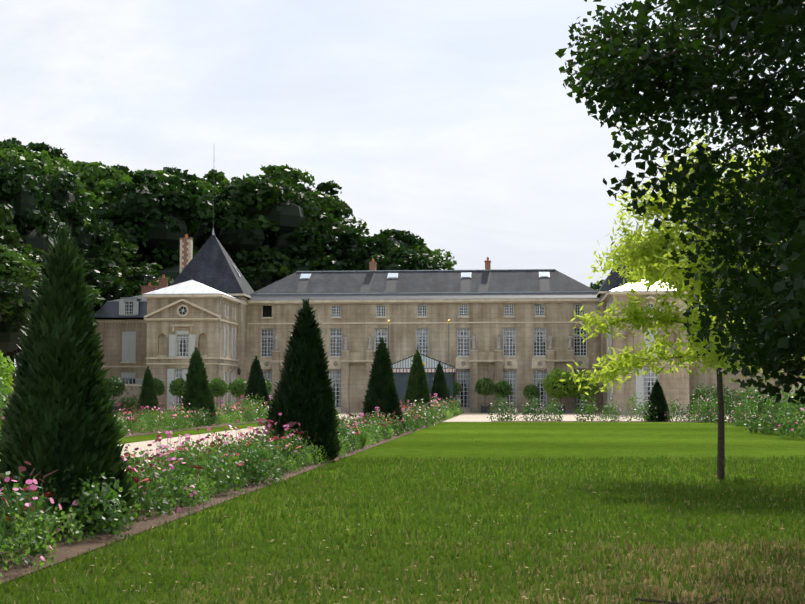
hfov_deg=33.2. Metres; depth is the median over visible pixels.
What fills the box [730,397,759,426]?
bed plant
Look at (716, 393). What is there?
bed plant
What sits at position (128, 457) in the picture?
bed plant
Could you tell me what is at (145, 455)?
bed plant
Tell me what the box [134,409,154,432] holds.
bed plant
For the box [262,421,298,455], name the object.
bed plant
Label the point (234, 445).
bed plant
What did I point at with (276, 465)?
bed plant
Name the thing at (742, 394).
bed plant
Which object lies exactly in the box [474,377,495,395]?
standard tree
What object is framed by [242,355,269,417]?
yew cone
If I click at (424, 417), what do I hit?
bed plant
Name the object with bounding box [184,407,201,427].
bed plant
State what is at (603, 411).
bed plant
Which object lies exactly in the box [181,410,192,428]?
bed plant
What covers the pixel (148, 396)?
yew cone
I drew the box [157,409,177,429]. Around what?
bed plant
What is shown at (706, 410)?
bed plant
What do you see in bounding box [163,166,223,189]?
tree
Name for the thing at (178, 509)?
bed plant
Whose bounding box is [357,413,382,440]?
bed plant
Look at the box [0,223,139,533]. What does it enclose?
yew cone
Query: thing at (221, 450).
bed plant
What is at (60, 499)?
bed plant
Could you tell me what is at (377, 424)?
bed plant
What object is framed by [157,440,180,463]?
bed plant
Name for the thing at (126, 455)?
bed plant
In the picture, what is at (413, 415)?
bed plant
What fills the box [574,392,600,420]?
bed plant
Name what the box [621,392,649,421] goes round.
bed plant
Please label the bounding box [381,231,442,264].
tree
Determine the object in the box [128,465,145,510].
bed plant
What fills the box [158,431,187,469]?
bed plant
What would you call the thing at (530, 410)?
bed plant
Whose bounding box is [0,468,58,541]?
bed plant
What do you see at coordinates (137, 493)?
bed plant
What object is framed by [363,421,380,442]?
bed plant
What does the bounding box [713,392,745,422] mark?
bed plant
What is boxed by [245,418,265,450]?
bed plant
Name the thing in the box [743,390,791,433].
bed plant
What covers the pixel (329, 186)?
tree
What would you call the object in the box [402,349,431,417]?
yew cone
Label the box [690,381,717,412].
bed plant
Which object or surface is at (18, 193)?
tree
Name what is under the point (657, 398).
yew cone
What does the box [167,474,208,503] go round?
bed plant
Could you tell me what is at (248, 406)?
bed plant
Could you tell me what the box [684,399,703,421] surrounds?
bed plant
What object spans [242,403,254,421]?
bed plant
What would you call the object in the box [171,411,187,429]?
bed plant
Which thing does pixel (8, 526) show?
bed plant
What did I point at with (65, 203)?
tree
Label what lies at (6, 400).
bed plant
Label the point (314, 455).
bed plant
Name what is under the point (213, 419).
bed plant
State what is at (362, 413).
bed plant
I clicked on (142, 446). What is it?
drive gravel
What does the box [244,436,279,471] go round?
bed plant
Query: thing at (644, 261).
young tree
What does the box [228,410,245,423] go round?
bed plant
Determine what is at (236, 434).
bed plant
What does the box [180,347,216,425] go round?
yew cone
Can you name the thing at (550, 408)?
bed plant
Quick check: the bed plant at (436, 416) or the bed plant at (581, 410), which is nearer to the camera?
the bed plant at (436, 416)
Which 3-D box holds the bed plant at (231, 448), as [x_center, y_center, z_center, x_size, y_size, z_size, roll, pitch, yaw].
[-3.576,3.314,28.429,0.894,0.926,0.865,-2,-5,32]
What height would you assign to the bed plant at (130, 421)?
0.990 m
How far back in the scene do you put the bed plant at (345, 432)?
42.02 m
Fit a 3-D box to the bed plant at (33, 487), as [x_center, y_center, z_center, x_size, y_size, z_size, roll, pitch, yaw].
[-3.824,2.298,13.958,0.544,0.933,0.536,0,-4,-4]
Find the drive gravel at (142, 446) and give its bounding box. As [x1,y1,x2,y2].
[0,422,344,465]
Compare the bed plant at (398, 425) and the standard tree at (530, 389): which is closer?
the bed plant at (398, 425)
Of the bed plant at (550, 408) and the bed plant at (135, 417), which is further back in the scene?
the bed plant at (550, 408)
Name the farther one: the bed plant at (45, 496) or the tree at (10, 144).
the tree at (10, 144)
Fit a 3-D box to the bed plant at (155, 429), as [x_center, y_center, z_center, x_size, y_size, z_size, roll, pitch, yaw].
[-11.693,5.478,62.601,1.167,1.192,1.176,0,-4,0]
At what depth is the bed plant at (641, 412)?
88.95 m
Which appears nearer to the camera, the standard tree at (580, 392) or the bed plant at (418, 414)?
the bed plant at (418, 414)
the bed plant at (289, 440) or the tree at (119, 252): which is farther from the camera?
the tree at (119, 252)
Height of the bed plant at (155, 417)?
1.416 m
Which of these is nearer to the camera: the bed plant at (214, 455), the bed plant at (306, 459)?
the bed plant at (214, 455)
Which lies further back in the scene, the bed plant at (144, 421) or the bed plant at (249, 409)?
the bed plant at (249, 409)
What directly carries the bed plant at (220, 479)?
on the bed soil at (64, 550)
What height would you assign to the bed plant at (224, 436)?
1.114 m
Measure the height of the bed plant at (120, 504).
0.799 m
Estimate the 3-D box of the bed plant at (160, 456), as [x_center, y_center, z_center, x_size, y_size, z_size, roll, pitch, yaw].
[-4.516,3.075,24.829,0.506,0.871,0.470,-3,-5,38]
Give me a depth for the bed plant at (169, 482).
22.84 m
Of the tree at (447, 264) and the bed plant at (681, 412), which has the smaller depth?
the bed plant at (681, 412)
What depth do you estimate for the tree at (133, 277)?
149.41 m
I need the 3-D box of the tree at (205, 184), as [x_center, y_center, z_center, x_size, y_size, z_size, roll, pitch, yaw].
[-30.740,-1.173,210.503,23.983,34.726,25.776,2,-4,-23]
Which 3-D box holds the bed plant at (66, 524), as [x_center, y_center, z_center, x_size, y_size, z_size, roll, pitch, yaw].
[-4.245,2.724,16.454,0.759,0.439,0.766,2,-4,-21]
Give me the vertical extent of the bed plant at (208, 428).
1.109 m
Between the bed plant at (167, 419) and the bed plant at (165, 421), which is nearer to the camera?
the bed plant at (167, 419)
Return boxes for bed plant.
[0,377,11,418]
[0,388,11,413]
[0,461,55,564]
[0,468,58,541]
[0,473,9,552]
[0,473,30,534]
[0,476,57,560]
[0,491,25,544]
[0,497,10,569]
[0,503,8,584]
[4,517,55,554]
[5,479,61,569]
[18,489,50,548]
[35,482,63,535]
[35,506,85,543]
[39,464,88,532]
[65,467,128,535]
[65,482,128,538]
[81,472,127,531]
[114,409,130,435]
[114,466,140,525]
[118,397,131,412]
[120,453,141,487]
[122,395,137,412]
[122,411,135,433]
[123,451,142,486]
[124,444,171,504]
[124,447,137,522]
[125,411,134,430]
[126,468,152,520]
[127,408,145,428]
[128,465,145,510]
[129,454,176,516]
[134,406,148,432]
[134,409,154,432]
[138,407,161,432]
[139,441,180,489]
[140,435,179,483]
[140,449,196,511]
[142,446,167,480]
[142,449,157,466]
[143,458,175,512]
[147,403,161,428]
[153,410,165,427]
[153,459,202,507]
[154,452,178,491]
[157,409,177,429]
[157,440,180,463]
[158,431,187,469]
[159,403,174,431]
[160,473,184,500]
[164,446,214,491]
[166,447,194,478]
[167,411,178,430]
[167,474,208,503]
[170,447,191,488]
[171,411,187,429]
[175,437,215,489]
[176,407,195,427]
[179,434,203,469]
[179,436,198,452]
[180,479,211,500]
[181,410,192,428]
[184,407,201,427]
[186,455,212,500]
[187,474,217,495]
[189,427,217,469]
[193,407,208,425]
[197,428,226,475]
[198,448,232,484]
[198,458,231,494]
[199,408,213,425]
[201,448,232,481]
[202,425,236,454]
[207,448,247,492]
[210,412,217,424]
[211,458,229,489]
[214,409,221,424]
[215,412,228,422]
[219,399,241,420]
[220,438,252,462]
[221,451,242,488]
[222,437,247,465]
[223,427,241,453]
[224,419,249,448]
[225,447,262,482]
[228,403,237,421]
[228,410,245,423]
[231,453,249,486]
[235,443,273,484]
[238,394,253,412]
[238,398,257,416]
[239,400,257,420]
[239,429,288,482]
[240,405,257,421]
[240,426,263,447]
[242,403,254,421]
[242,424,270,459]
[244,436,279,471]
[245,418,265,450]
[245,434,285,477]
[248,395,268,419]
[252,400,266,419]
[255,439,285,472]
[257,420,278,443]
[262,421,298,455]
[269,436,291,471]
[275,429,309,467]
[278,424,300,467]
[278,456,297,471]
[284,432,300,465]
[285,444,302,470]
[292,450,312,464]
[293,423,316,461]
[295,443,322,463]
[303,442,328,462]
[336,413,354,450]
[336,417,347,435]
[337,433,344,455]
[338,421,359,451]
[338,436,351,452]
[340,417,358,448]
[347,412,375,447]
[347,415,365,433]
[347,424,361,450]
[350,426,362,447]
[355,412,372,445]
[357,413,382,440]
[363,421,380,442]
[370,409,391,438]
[370,411,383,438]
[379,418,390,439]
[383,412,401,435]
[383,417,394,436]
[388,415,402,434]
[402,412,416,431]
[407,403,426,426]
[407,409,421,425]
[408,400,427,427]
[412,399,434,426]
[413,411,421,428]
[419,408,430,426]
[429,401,443,423]
[434,393,443,413]
[437,405,446,419]
[442,399,455,415]
[450,399,459,414]
[452,395,463,413]
[487,394,511,420]
[497,401,518,420]
[520,393,544,420]
[522,398,542,420]
[542,397,563,421]
[543,398,562,420]
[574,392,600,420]
[579,404,596,420]
[598,398,619,421]
[602,399,622,420]
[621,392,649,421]
[639,399,657,420]
[665,398,686,420]
[667,400,679,420]
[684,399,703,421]
[688,397,711,421]
[689,384,712,412]
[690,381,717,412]
[695,396,714,418]
[698,396,725,421]
[706,384,731,411]
[713,386,740,412]
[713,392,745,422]
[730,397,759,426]
[732,386,764,413]
[735,395,760,420]
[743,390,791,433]
[757,385,804,433]
[774,384,804,438]
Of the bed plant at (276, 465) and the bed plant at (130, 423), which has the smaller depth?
the bed plant at (276, 465)
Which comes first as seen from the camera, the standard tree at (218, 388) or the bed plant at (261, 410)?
the bed plant at (261, 410)
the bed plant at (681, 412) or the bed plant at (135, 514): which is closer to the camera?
the bed plant at (135, 514)
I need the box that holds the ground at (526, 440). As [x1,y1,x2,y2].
[0,421,804,603]
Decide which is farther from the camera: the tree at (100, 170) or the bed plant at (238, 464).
the tree at (100, 170)
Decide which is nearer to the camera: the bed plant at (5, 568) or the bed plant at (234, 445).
the bed plant at (5, 568)
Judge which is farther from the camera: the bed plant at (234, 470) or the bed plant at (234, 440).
the bed plant at (234, 440)
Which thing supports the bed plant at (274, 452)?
on the bed soil at (64, 550)
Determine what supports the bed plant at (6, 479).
on the bed soil at (64, 550)
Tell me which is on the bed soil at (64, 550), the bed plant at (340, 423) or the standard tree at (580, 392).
the bed plant at (340, 423)
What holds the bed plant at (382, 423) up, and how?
on the bed soil at (64, 550)
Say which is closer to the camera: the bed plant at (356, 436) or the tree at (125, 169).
the bed plant at (356, 436)
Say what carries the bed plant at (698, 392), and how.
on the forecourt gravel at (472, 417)
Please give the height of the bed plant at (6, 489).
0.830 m
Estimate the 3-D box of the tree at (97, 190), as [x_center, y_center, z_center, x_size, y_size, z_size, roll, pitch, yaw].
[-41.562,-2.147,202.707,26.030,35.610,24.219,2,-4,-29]
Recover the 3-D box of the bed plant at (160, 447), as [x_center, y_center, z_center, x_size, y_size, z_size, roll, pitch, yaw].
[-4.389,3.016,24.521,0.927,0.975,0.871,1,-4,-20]
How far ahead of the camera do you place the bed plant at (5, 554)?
13.99 m
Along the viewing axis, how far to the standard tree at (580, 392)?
126.42 m
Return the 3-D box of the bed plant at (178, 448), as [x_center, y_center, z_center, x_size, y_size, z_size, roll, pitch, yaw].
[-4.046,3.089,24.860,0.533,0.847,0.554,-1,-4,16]
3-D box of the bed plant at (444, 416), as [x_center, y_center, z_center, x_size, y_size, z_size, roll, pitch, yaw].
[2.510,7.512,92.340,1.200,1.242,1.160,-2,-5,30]
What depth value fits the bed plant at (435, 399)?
93.31 m
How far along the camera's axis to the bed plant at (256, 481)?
26.96 m
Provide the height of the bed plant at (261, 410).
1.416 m
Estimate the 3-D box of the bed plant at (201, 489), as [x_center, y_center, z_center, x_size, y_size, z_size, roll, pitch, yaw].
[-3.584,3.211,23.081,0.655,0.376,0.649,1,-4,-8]
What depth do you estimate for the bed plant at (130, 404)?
120.11 m
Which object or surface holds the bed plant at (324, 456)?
on the bed soil at (64, 550)
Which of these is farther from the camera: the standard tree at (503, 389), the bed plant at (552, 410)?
the standard tree at (503, 389)
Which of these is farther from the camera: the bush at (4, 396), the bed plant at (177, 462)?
the bush at (4, 396)
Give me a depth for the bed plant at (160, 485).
20.14 m
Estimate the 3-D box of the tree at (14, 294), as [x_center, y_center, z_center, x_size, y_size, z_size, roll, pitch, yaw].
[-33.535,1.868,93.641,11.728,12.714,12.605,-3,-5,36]
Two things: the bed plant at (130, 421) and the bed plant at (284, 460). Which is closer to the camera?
the bed plant at (284, 460)
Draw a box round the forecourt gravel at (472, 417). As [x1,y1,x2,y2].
[114,413,803,421]
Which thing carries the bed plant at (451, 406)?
on the bed soil at (64, 550)
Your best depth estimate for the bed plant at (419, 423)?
69.59 m
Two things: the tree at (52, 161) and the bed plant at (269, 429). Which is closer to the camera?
the bed plant at (269, 429)
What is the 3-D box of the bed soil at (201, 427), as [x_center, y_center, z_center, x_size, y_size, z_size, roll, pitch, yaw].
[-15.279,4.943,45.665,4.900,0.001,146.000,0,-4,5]
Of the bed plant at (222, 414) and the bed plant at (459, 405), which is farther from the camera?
the bed plant at (459, 405)
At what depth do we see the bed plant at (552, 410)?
89.94 m
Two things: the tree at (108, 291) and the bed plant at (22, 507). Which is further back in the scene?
the tree at (108, 291)
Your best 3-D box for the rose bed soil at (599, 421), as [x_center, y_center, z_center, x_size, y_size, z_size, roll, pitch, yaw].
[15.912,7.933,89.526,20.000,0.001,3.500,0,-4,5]
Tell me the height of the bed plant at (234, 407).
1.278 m
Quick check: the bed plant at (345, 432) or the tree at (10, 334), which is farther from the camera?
the tree at (10, 334)
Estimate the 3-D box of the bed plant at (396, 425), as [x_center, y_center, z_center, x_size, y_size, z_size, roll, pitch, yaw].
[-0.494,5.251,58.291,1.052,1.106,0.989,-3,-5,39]
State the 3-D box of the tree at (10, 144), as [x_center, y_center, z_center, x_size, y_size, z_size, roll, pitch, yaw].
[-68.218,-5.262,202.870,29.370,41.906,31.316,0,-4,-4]
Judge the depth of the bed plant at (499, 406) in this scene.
88.59 m
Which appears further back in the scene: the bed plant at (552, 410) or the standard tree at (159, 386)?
the standard tree at (159, 386)
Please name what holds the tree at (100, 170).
on the ground at (526, 440)
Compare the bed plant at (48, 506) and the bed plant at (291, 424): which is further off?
the bed plant at (291, 424)
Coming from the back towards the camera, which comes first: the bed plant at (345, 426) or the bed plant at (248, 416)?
the bed plant at (248, 416)
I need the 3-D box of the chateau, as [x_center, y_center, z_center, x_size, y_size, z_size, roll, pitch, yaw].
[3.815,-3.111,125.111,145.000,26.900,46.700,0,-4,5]
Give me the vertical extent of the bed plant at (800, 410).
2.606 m
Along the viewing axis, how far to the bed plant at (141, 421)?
61.74 m
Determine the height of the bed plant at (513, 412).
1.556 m
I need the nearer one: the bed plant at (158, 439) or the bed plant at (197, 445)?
the bed plant at (158, 439)
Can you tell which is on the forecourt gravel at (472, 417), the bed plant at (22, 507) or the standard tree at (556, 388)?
the standard tree at (556, 388)
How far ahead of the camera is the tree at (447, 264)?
269.27 m
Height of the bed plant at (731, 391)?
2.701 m
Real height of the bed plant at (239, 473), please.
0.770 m
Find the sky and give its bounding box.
[0,0,804,366]
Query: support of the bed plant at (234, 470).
on the bed soil at (64, 550)
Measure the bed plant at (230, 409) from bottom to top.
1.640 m
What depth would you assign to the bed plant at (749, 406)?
87.03 m
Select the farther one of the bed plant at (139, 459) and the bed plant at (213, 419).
the bed plant at (213, 419)
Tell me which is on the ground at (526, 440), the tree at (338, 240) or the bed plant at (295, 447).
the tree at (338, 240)
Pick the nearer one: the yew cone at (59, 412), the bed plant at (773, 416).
the yew cone at (59, 412)
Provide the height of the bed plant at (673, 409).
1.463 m
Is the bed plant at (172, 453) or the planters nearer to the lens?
the bed plant at (172, 453)
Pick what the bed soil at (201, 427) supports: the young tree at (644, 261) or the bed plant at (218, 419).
the bed plant at (218, 419)
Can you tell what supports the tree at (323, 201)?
on the ground at (526, 440)
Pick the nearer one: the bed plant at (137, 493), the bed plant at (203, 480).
the bed plant at (137, 493)
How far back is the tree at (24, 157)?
178.99 m
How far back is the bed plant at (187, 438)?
26.98 m
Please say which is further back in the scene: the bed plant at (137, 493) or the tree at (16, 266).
the tree at (16, 266)
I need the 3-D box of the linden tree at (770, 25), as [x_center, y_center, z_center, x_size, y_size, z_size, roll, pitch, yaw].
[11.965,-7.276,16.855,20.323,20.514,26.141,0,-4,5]
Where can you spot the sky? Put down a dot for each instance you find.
(454, 125)
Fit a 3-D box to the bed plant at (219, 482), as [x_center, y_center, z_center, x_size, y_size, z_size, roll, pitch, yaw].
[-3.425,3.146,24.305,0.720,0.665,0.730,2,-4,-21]
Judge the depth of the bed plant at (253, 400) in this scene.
94.15 m
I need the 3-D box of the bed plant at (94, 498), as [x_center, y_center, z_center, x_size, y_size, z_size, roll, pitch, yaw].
[-3.847,2.625,17.049,0.774,0.715,0.784,1,-4,-8]
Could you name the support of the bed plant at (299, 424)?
on the bed soil at (64, 550)
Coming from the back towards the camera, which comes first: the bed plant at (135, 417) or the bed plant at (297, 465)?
the bed plant at (135, 417)
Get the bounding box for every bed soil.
[0,415,458,582]
[124,420,266,436]
[491,421,769,421]
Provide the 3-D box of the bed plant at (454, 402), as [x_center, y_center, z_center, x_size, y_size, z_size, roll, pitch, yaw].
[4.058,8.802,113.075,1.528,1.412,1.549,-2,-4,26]
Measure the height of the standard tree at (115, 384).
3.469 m
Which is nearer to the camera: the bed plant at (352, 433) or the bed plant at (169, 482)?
the bed plant at (169, 482)
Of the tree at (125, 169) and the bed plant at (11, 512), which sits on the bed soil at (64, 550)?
the bed plant at (11, 512)
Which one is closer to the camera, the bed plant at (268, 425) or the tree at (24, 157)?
the bed plant at (268, 425)
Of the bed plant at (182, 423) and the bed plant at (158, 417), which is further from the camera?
the bed plant at (158, 417)
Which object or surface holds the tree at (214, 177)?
on the ground at (526, 440)
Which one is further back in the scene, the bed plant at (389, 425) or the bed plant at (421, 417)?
the bed plant at (421, 417)
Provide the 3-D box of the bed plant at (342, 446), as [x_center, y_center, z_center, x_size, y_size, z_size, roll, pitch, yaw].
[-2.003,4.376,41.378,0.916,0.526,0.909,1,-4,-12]
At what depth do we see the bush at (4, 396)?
66.60 m
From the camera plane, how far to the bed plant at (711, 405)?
87.13 m
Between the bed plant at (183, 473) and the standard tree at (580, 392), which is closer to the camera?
the bed plant at (183, 473)
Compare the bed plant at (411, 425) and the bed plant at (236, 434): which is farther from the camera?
the bed plant at (411, 425)
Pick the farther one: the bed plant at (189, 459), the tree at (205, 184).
the tree at (205, 184)
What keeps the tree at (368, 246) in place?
on the ground at (526, 440)
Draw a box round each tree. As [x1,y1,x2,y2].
[0,141,26,151]
[0,147,108,382]
[0,160,78,262]
[0,203,22,248]
[0,243,41,321]
[0,243,45,353]
[0,276,24,309]
[3,137,67,163]
[9,162,116,258]
[11,285,104,369]
[45,157,79,170]
[63,160,129,190]
[75,169,188,252]
[78,244,132,310]
[78,257,140,308]
[83,216,147,268]
[84,170,214,286]
[93,262,173,312]
[107,164,133,180]
[107,376,124,406]
[152,377,164,395]
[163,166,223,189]
[169,377,185,406]
[177,180,240,266]
[193,174,218,183]
[194,176,339,291]
[203,164,341,219]
[209,377,228,397]
[228,377,246,406]
[239,190,369,268]
[254,228,363,270]
[265,378,271,394]
[287,180,363,239]
[329,228,426,270]
[366,246,440,269]
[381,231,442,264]
[408,243,456,269]
[453,379,461,396]
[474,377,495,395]
[494,380,512,397]
[523,384,539,403]
[541,367,575,405]
[555,0,804,404]
[559,133,804,479]
[567,370,599,405]
[589,279,604,290]
[686,244,771,335]
[689,330,704,356]
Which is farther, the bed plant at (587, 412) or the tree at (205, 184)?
the tree at (205, 184)
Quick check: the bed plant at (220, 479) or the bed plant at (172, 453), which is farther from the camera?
the bed plant at (172, 453)
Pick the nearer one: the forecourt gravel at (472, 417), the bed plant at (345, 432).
the bed plant at (345, 432)
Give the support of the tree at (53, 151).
on the ground at (526, 440)
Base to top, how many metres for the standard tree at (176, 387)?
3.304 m
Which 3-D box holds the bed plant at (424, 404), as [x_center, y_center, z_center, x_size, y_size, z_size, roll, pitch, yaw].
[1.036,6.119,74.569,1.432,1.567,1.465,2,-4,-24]
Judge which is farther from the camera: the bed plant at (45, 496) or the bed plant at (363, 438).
the bed plant at (363, 438)
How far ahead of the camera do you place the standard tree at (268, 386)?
119.49 m
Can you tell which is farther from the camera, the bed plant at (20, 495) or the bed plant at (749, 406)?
the bed plant at (749, 406)
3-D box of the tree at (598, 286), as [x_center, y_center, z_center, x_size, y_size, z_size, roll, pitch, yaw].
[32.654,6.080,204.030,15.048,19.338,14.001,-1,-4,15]
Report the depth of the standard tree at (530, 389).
127.64 m
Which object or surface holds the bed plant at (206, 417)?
on the bed soil at (201, 427)
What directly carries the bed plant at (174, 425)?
on the bed soil at (201, 427)
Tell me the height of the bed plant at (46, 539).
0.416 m
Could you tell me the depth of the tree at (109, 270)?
143.97 m
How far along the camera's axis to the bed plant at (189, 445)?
32.34 m
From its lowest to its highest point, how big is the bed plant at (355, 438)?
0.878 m
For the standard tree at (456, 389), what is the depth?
128.19 m
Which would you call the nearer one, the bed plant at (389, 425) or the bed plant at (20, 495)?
the bed plant at (20, 495)
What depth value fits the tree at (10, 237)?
111.69 m
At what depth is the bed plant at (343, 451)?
38.95 m
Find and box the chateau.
[1,186,804,414]
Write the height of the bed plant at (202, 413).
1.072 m
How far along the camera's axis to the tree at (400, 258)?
184.48 m
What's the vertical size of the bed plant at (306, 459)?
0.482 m
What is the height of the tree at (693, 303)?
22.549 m
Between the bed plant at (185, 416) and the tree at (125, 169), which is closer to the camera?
the bed plant at (185, 416)
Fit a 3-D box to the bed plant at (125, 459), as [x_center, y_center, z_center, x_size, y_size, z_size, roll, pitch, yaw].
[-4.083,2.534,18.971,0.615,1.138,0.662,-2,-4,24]
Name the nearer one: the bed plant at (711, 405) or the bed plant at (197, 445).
the bed plant at (197, 445)
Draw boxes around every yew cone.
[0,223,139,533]
[136,366,158,417]
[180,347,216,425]
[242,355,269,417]
[261,297,341,461]
[361,337,404,433]
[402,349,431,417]
[430,361,451,411]
[643,380,669,421]
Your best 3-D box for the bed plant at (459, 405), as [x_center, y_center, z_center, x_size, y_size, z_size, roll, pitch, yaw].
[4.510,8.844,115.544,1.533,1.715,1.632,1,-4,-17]
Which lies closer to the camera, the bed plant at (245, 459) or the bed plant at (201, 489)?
the bed plant at (201, 489)
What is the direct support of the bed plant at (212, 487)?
on the bed soil at (64, 550)
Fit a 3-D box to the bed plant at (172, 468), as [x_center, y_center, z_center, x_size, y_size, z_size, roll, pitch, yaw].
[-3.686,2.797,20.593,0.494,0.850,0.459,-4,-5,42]
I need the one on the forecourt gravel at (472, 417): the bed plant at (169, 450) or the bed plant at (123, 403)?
the bed plant at (123, 403)
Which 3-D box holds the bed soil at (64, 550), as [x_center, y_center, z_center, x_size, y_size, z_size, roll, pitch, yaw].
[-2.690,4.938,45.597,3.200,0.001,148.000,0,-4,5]
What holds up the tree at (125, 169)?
on the ground at (526, 440)
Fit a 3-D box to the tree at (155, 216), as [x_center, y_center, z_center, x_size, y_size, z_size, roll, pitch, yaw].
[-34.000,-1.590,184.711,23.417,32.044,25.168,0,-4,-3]
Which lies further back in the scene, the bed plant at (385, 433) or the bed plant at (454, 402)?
the bed plant at (454, 402)
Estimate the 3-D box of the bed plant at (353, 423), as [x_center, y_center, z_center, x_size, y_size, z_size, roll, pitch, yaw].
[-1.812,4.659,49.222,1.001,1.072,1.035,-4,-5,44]
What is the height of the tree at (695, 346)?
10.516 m
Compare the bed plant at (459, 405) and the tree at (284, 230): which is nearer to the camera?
the bed plant at (459, 405)
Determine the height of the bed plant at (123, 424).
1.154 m
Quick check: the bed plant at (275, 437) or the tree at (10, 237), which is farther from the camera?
the tree at (10, 237)
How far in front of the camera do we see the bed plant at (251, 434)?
33.26 m
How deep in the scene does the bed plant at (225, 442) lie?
30.62 m
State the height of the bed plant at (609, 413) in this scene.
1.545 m
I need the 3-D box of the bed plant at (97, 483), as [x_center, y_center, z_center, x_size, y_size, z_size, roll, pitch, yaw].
[-3.952,2.583,17.491,0.867,0.898,0.839,-1,-4,8]
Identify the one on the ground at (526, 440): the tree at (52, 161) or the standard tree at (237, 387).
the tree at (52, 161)
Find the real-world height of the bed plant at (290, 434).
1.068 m
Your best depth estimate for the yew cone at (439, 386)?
109.10 m
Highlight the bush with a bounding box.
[0,350,14,400]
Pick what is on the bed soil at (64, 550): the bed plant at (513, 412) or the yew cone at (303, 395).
the yew cone at (303, 395)
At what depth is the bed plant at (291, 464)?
31.40 m
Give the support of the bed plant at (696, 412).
on the ground at (526, 440)
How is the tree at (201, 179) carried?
on the ground at (526, 440)
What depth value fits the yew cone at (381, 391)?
60.18 m
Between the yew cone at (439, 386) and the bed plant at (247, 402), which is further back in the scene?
the yew cone at (439, 386)
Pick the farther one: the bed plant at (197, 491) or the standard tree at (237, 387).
the standard tree at (237, 387)
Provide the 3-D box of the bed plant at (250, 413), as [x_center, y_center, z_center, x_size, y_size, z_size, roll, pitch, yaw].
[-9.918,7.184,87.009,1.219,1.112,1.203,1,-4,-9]
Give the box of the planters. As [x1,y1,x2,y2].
[112,404,585,413]
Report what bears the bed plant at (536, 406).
on the rose bed soil at (599, 421)

